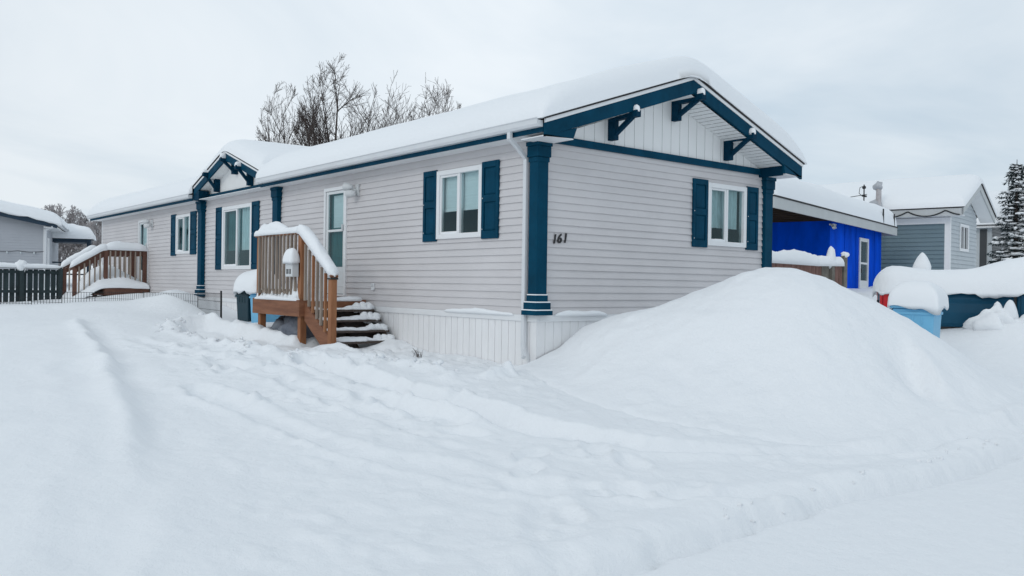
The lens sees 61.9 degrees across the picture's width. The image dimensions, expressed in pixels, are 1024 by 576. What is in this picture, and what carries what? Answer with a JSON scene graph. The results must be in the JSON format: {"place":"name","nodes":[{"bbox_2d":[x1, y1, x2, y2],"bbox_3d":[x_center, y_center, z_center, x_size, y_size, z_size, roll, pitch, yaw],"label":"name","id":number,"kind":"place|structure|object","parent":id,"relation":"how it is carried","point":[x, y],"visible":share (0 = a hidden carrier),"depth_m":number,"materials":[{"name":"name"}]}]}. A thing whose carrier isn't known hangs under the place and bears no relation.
{"place":"outdoors","nodes":[
{"label":"outdoors","id":0,"kind":"place"},
{"bbox_2d":[0,279,1023,575],"bbox_3d":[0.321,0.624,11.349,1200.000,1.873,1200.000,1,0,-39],"label":"snow ground","id":1,"kind":"structure","parent":0,"point":[132,443],"depth_m":6.21,"materials":[{"name":"white snow"}]},
{"bbox_2d":[0,267,62,301],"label":"board fence","id":2,"kind":"object","parent":1,"relation":"on","point":[20,291],"visible":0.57,"depth_m":23.84,"materials":[{"name":"grey wood"}]},
{"bbox_2d":[0,260,60,271],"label":"snow","id":3,"kind":"structure","parent":2,"relation":"on","point":[20,265],"depth_m":23.64,"materials":[{"name":"white snow"}]},
{"bbox_2d":[0,212,66,287],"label":"neighbour house","id":4,"kind":"structure","parent":1,"relation":"on","point":[27,235],"depth_m":32.63,"materials":[{"name":"grey"}]},
{"bbox_2d":[0,250,43,253],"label":"string lights","id":5,"kind":"object","parent":4,"relation":"attached to","point":[17,250],"visible":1,"depth_m":32.41,"materials":[{"name":"white plastic"}]},
{"bbox_2d":[0,200,68,229],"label":"roof snow","id":6,"kind":"structure","parent":4,"relation":"on","point":[10,208],"depth_m":32.35,"materials":[{"name":"white snow"}]},
{"bbox_2d":[46,238,49,264],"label":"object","id":7,"kind":"structure","parent":4,"relation":"in","point":[48,240],"depth_m":34.15,"materials":[{"name":"white plastic"}]},
{"bbox_2d":[40,204,92,265],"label":"frosted tree","id":8,"kind":"object","parent":1,"relation":"on","point":[65,249],"visible":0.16,"depth_m":44.86,"materials":[{"name":"grey plant"}]},
{"bbox_2d":[52,238,91,274],"bbox_3d":[-19.248,-0.914,37.176,1.700,2.400,1.600,1,0,-24],"label":"porch canopy","id":9,"kind":"object","parent":1,"relation":"on","point":[88,242],"visible":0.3,"depth_m":36.64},
{"bbox_2d":[52,224,95,240],"bbox_3d":[-19.226,-2.462,37.170,2.000,0.694,1.900,1,0,-24],"label":"snow cap","id":10,"kind":"object","parent":9,"relation":"on","point":[74,231],"visible":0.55,"depth_m":36.54,"materials":[{"name":"white snow"}]},
{"bbox_2d":[73,221,101,278],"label":"frosted tree","id":11,"kind":"object","parent":1,"relation":"on","point":[95,229],"visible":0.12,"depth_m":43.05,"materials":[{"name":"grey plant"}]},
{"bbox_2d":[62,250,148,295],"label":"wooden deck","id":12,"kind":"structure","parent":1,"relation":"on","point":[106,254],"depth_m":24.09,"materials":[{"name":"red wood"}]},
{"bbox_2d":[61,241,146,267],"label":"rail snow","id":13,"kind":"structure","parent":12,"relation":"on","point":[88,252],"depth_m":24.13,"materials":[{"name":"white snow"}]},
{"bbox_2d":[62,265,149,299],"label":"deck snow","id":14,"kind":"structure","parent":12,"relation":"on","point":[119,282],"depth_m":24.00,"materials":[{"name":"white snow"}]},
{"bbox_2d":[0,291,221,317],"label":"wire fence","id":15,"kind":"object","parent":1,"relation":"on","point":[207,302],"visible":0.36,"depth_m":20.98,"materials":[{"name":"black metal"}]},
{"bbox_2d":[235,291,250,321],"bbox_3d":[-5.334,0.583,17.585,0.470,1.064,0.616,1,0,39],"label":"waste bin","id":16,"kind":"object","parent":1,"relation":"on","point":[243,307],"visible":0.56,"depth_m":17.34,"materials":[{"name":"teal plastic"}]},
{"bbox_2d":[233,269,274,297],"bbox_3d":[-5.168,-0.067,17.316,0.640,0.663,1.200,1,0,-39],"label":"snow cap","id":17,"kind":"object","parent":16,"relation":"on","point":[246,281],"visible":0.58,"depth_m":17.04,"materials":[{"name":"white snow"}]},
{"bbox_2d":[249,293,279,322],"bbox_3d":[-4.901,0.601,17.084,0.470,1.044,0.616,1,0,43],"label":"recycling bin","id":18,"kind":"object","parent":1,"relation":"on","point":[269,318],"visible":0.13,"depth_m":16.95,"materials":[{"name":"blue plastic"}]},
{"bbox_2d":[256,81,307,144],"bbox_3d":[-7.612,-3.288,30.250,5.344,7.935,3.784,1,0,-39],"label":"bare tree","id":19,"kind":"object","parent":1,"relation":"on","point":[283,119],"visible":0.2,"depth_m":29.88,"materials":[{"name":"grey plant"}]},
{"bbox_2d":[270,316,313,337],"bbox_3d":[-3.799,0.783,14.939,0.778,0.821,1.603,1,0,-39],"label":"tarp bundle","id":20,"kind":"object","parent":1,"relation":"on","point":[287,325],"visible":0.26,"depth_m":14.40,"materials":[{"name":"grey plastic"}]},
{"bbox_2d":[252,233,394,347],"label":"wooden deck","id":21,"kind":"structure","parent":1,"relation":"on","point":[332,320],"depth_m":14.09,"materials":[{"name":"brown wood"}]},
{"bbox_2d":[285,263,298,276],"bbox_3d":[-3.640,-0.317,14.069,0.150,0.260,0.320,1,0,-39],"label":"mailbox","id":22,"kind":"object","parent":21,"relation":"attached to","point":[291,270],"visible":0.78,"depth_m":13.99,"materials":[{"name":"grey plastic"}]},
{"bbox_2d":[283,248,299,263],"bbox_3d":[-3.635,-0.526,14.070,0.185,0.270,0.350,1,0,-39],"label":"snow cap","id":23,"kind":"object","parent":22,"relation":"on","point":[291,256],"visible":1,"depth_m":13.96,"materials":[{"name":"white snow"}]},
{"bbox_2d":[254,221,338,276],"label":"rail snow","id":24,"kind":"structure","parent":21,"relation":"on","point":[314,245],"depth_m":13.76,"materials":[{"name":"white snow"}]},
{"bbox_2d":[254,277,361,300],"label":"deck snow","id":25,"kind":"structure","parent":21,"relation":"on","point":[282,296],"depth_m":14.53,"materials":[{"name":"white snow"}]},
{"bbox_2d":[291,52,385,218],"bbox_3d":[-6.286,-3.777,29.949,4.059,8.956,4.136,1,0,-39],"label":"bare tree","id":26,"kind":"object","parent":1,"relation":"on","point":[314,137],"visible":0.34,"depth_m":29.91,"materials":[{"name":"brown plant"}]},
{"bbox_2d":[368,70,418,131],"bbox_3d":[-4.597,-3.514,30.144,6.189,8.476,4.748,1,0,-39],"label":"bare tree","id":27,"kind":"object","parent":1,"relation":"on","point":[385,123],"visible":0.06,"depth_m":30.24,"materials":[{"name":"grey plant"}]},
{"bbox_2d":[407,72,461,120],"bbox_3d":[-2.774,-3.400,29.988,5.930,8.302,4.774,1,0,9],"label":"bare tree","id":28,"kind":"object","parent":1,"relation":"on","point":[436,102],"visible":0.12,"depth_m":29.96,"materials":[{"name":"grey plant"}]},
{"bbox_2d":[87,77,804,364],"bbox_3d":[-4.662,-1.037,21.470,5.890,4.478,23.250,1,0,-39],"label":"mobile home","id":29,"kind":"object","parent":1,"relation":"on","point":[524,241],"visible":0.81,"depth_m":13.09,"materials":[{"name":"plastic"}]},
{"bbox_2d":[138,219,148,283],"bbox_3d":[-10.768,-0.991,25.038,0.160,1.995,0.950,1,0,-39],"label":"door","id":30,"kind":"structure","parent":29,"relation":"in","point":[145,230],"depth_m":25.23,"materials":[{"name":"white plastic"}]},
{"bbox_2d":[175,213,189,253],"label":"window","id":31,"kind":"structure","parent":29,"relation":"in","point":[182,243],"depth_m":22.47,"materials":[{"name":"white plastic"}]},
{"bbox_2d":[221,202,251,269],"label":"window","id":32,"kind":"structure","parent":29,"relation":"in","point":[236,219],"depth_m":19.80,"materials":[{"name":"white plastic"}]},
{"bbox_2d":[323,186,347,295],"bbox_3d":[-3.229,-0.855,15.767,0.160,2.005,0.890,1,0,-39],"label":"door","id":33,"kind":"structure","parent":29,"relation":"in","point":[337,240],"depth_m":15.84,"materials":[{"name":"white plastic"}]},
{"bbox_2d":[87,56,806,215],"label":"roof snow","id":34,"kind":"structure","parent":29,"relation":"on","point":[264,158],"depth_m":13.01,"materials":[{"name":"white snow"}]},
{"bbox_2d":[436,164,481,238],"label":"window","id":35,"kind":"structure","parent":29,"relation":"in","point":[458,190],"depth_m":12.93,"materials":[{"name":"white plastic"}]},
{"bbox_2d":[708,182,746,247],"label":"window","id":36,"kind":"structure","parent":29,"relation":"in","point":[727,204],"depth_m":13.99,"materials":[{"name":"white plastic"}]},
{"bbox_2d":[515,267,1023,453],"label":"snow pile","id":37,"kind":"object","parent":1,"relation":"on","point":[788,355],"visible":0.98,"depth_m":9.32,"materials":[{"name":"white snow"}]},
{"bbox_2d":[772,256,847,287],"bbox_3d":[6.683,-0.026,19.419,2.869,1.500,0.140,1,0,-33],"label":"board fence","id":38,"kind":"object","parent":1,"relation":"on","point":[837,274],"visible":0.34,"depth_m":19.82,"materials":[{"name":"brown wood"}]},
{"bbox_2d":[772,246,848,268],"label":"snow","id":39,"kind":"structure","parent":38,"relation":"on","point":[830,259],"depth_m":19.34,"materials":[{"name":"white snow"}]},
{"bbox_2d":[772,195,897,288],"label":"blue shed","id":40,"kind":"structure","parent":1,"relation":"on","point":[809,228],"depth_m":25.23,"materials":[{"name":"paint"}]},
{"bbox_2d":[773,178,896,226],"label":"roof snow","id":41,"kind":"structure","parent":40,"relation":"on","point":[806,192],"depth_m":23.16,"materials":[{"name":"white snow"}]},
{"bbox_2d":[852,185,866,200],"bbox_3d":[12.062,-2.885,30.083,0.811,1.500,0.147,1,0,17],"label":"aerial","id":42,"kind":"object","parent":40,"relation":"attached to","point":[864,195],"visible":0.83,"depth_m":29.99,"materials":[{"name":"black metal"}]},
{"bbox_2d":[858,238,868,288],"bbox_3d":[11.246,-0.612,27.351,0.110,1.950,1.050,1,0,37],"label":"door","id":43,"kind":"structure","parent":40,"relation":"in","point":[863,275],"depth_m":27.38,"materials":[{"name":"white plastic"}]},
{"bbox_2d":[869,181,882,206],"bbox_3d":[13.152,-1.689,30.963,0.409,4.336,0.557,1,0,-39],"label":"chimney pipe","id":44,"kind":"object","parent":40,"relation":"attached to","point":[877,186],"visible":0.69,"depth_m":30.79,"materials":[{"name":"grey metal"}]},
{"bbox_2d":[890,305,942,337],"bbox_3d":[5.526,0.752,11.647,0.570,1.044,0.686,1,0,37],"label":"recycling bin","id":45,"kind":"object","parent":1,"relation":"on","point":[927,321],"visible":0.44,"depth_m":11.38,"materials":[{"name":"blue plastic"}]},
{"bbox_2d":[887,281,948,314],"bbox_3d":[5.538,0.127,11.642,0.640,0.457,0.745,1,0,37],"label":"snow cap","id":46,"kind":"object","parent":45,"relation":"on","point":[930,297],"visible":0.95,"depth_m":11.37,"materials":[{"name":"white snow"}]},
{"bbox_2d":[881,184,995,269],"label":"neighbour house","id":47,"kind":"structure","parent":1,"relation":"on","point":[945,240],"depth_m":30.81,"materials":[{"name":"grey"}]},
{"bbox_2d":[820,174,997,216],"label":"roof snow","id":48,"kind":"structure","parent":47,"relation":"on","point":[935,191],"depth_m":30.97,"materials":[{"name":"white snow"}]},
{"bbox_2d":[895,210,959,216],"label":"string lights","id":49,"kind":"object","parent":47,"relation":"hanging from","point":[929,215],"visible":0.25,"depth_m":29.97,"materials":[{"name":"black plastic"}]},
{"bbox_2d":[959,224,968,251],"bbox_3d":[16.635,-1.838,31.488,0.100,0.990,1.260,1,0,41],"label":"window","id":50,"kind":"structure","parent":47,"relation":"in","point":[964,229],"depth_m":31.47,"materials":[{"name":"white plastic"}]},
{"bbox_2d":[877,292,1023,328],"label":"pickup truck","id":51,"kind":"object","parent":1,"relation":"on","point":[961,310],"visible":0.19,"depth_m":14.01,"materials":[{"name":"teal paint"}]},
{"bbox_2d":[872,257,1023,298],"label":"truck snow","id":52,"kind":"structure","parent":51,"relation":"on","point":[1000,279],"depth_m":13.97,"materials":[{"name":"white snow"}]},
{"bbox_2d":[962,300,1023,330],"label":"snow lump","id":53,"kind":"object","parent":1,"relation":"on","point":[997,316],"visible":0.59,"depth_m":13.44,"materials":[{"name":"white snow"}]},
{"bbox_2d":[976,201,1019,267],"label":"neighbour house","id":54,"kind":"structure","parent":1,"relation":"on","point":[985,234],"depth_m":41.68,"materials":[{"name":"grey"}]},
{"bbox_2d":[979,229,986,266],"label":"door","id":55,"kind":"structure","parent":54,"relation":"in","point":[983,232],"depth_m":41.66,"materials":[{"name":"grey"}]},
{"bbox_2d":[976,190,1014,224],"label":"roof snow","id":56,"kind":"structure","parent":54,"relation":"on","point":[995,201],"depth_m":41.82,"materials":[{"name":"white snow"}]},
{"bbox_2d":[985,163,1023,263],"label":"spruce tree","id":57,"kind":"object","parent":1,"relation":"on","point":[1015,242],"visible":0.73,"depth_m":39.81,"materials":[{"name":"green plant"}]},
{"bbox_2d":[0,0,1023,278],"label":"sky","id":58,"kind":"structure","parent":0,"point":[101,100],"materials":[{"name":"white"}]},
{"bbox_3d":[9.632,0.045,19.957,0.480,1.144,0.431,1,0,-39],"label":"garden grill","id":59,"kind":"object","parent":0,"visible":0},
{"bbox_2d":[913,252,930,269],"bbox_3d":[9.598,-0.614,20.005,0.362,0.438,0.403,1,0,-39],"label":"snow cap","id":60,"kind":"object","parent":59,"relation":"on","point":[922,261],"visible":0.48,"depth_m":19.89,"materials":[{"name":"white snow"}]}
]}

